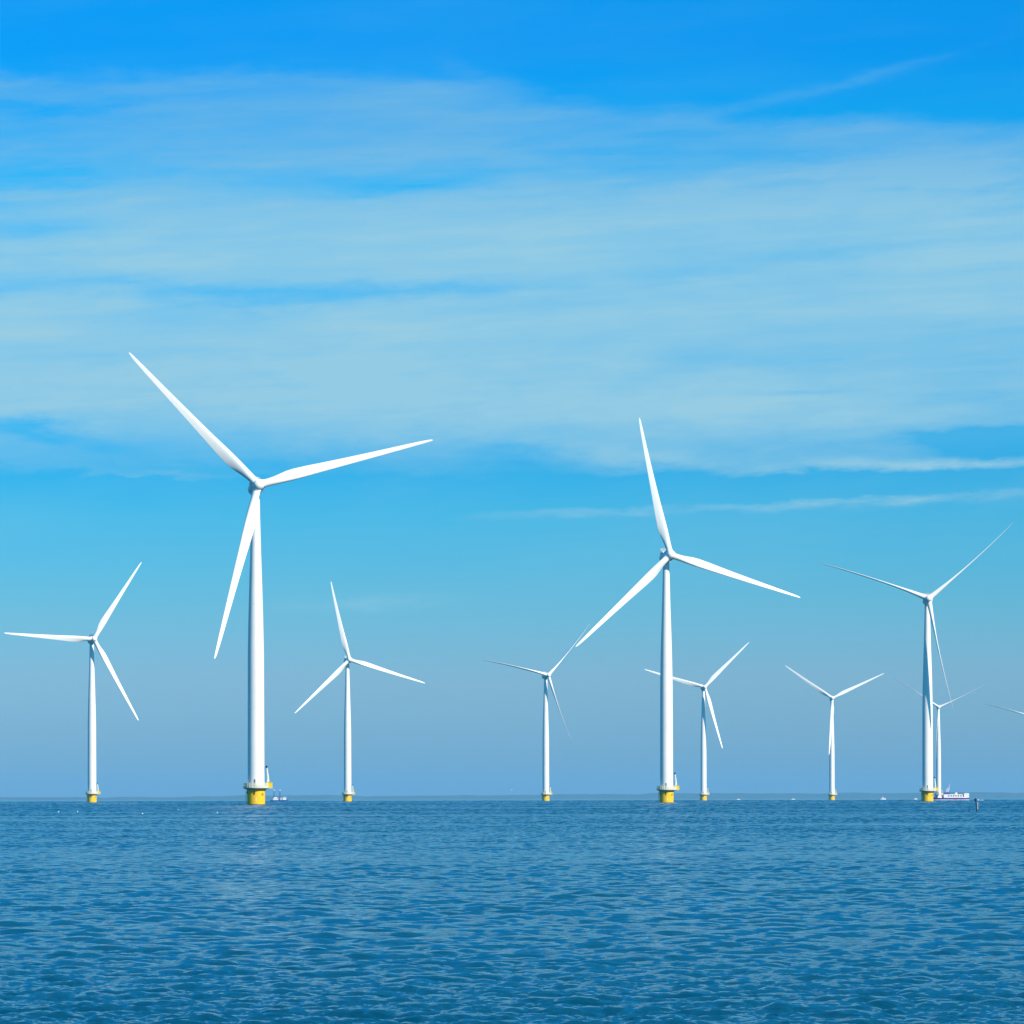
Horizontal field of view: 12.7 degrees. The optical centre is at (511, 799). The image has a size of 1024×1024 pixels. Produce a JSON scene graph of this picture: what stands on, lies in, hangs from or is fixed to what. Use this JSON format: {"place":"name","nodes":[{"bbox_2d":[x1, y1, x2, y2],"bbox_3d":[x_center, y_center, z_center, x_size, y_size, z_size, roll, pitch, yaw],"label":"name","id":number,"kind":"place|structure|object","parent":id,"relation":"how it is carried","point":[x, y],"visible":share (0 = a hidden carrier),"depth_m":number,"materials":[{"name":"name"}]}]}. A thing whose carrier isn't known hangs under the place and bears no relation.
{"place":"outdoors","nodes":[
{"label":"outdoors","id":0,"kind":"place"},
{"bbox_2d":[0,798,1023,1023],"bbox_3d":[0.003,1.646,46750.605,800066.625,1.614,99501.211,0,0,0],"label":"water","id":1,"kind":"structure","parent":0,"point":[677,911],"depth_m":67.12,"materials":[{"name":"blue liquid"}]},
{"bbox_2d":[5,562,141,801],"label":"wind turbine","id":2,"kind":"object","parent":1,"relation":"in","point":[91,793],"visible":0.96,"depth_m":2681.50,"materials":[{"name":"white paint"}]},
{"bbox_2d":[270,790,288,800],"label":"work boat","id":3,"kind":"object","parent":1,"relation":"on","point":[276,798],"visible":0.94,"depth_m":4498.43,"materials":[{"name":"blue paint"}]},
{"bbox_2d":[129,353,431,804],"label":"wind turbine","id":4,"kind":"object","parent":1,"relation":"in","point":[255,787],"visible":0.98,"depth_m":1372.21,"materials":[{"name":"white paint"}]},
{"bbox_2d":[295,583,423,800],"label":"wind turbine","id":5,"kind":"object","parent":1,"relation":"in","point":[347,793],"visible":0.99,"depth_m":3087.13,"materials":[{"name":"white paint"}]},
{"bbox_2d":[485,625,588,800],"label":"wind turbine","id":6,"kind":"object","parent":1,"relation":"in","point":[545,793],"visible":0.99,"depth_m":3482.68,"materials":[{"name":"white paint"}]},
{"bbox_2d":[576,418,799,802],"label":"wind turbine","id":7,"kind":"object","parent":1,"relation":"in","point":[666,789],"visible":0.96,"depth_m":1769.09,"materials":[{"name":"white paint"}]},
{"bbox_2d":[645,643,747,799],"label":"wind turbine","id":8,"kind":"object","parent":1,"relation":"in","point":[703,794],"visible":0.97,"depth_m":3859.57,"materials":[{"name":"white paint"}]},
{"bbox_2d":[785,665,883,799],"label":"wind turbine","id":9,"kind":"object","parent":1,"relation":"in","point":[832,793],"visible":0.99,"depth_m":4298.91,"materials":[{"name":"white paint"}]},
{"bbox_2d":[821,528,1007,801],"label":"wind turbine","id":10,"kind":"object","parent":1,"relation":"in","point":[927,790],"visible":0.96,"depth_m":2160.59,"materials":[{"name":"white paint"}]},
{"bbox_2d":[897,680,982,796],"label":"wind turbine","id":11,"kind":"object","parent":1,"relation":"in","point":[938,761],"visible":0.87,"depth_m":4735.90,"materials":[{"name":"white paint"}]},
{"bbox_2d":[933,784,968,799],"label":"ship","id":12,"kind":"object","parent":1,"relation":"on","point":[948,796],"visible":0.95,"depth_m":3297.50,"materials":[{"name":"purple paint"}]},
{"bbox_2d":[987,704,1023,714],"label":"wind turbine","id":13,"kind":"object","parent":1,"relation":"in","point":[1009,710],"visible":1,"depth_m":5256.74,"materials":[{"name":"white paint"}]},
{"bbox_2d":[0,792,1023,799],"bbox_3d":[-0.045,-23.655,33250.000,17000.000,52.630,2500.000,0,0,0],"label":"shoreline","id":14,"kind":"structure","parent":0,"point":[853,795],"depth_m":32056.80,"materials":[{"name":"blue"}]},
{"bbox_2d":[0,0,1023,797],"label":"sky","id":15,"kind":"structure","parent":0,"point":[783,240],"materials":[{"name":"blue"}]}
]}

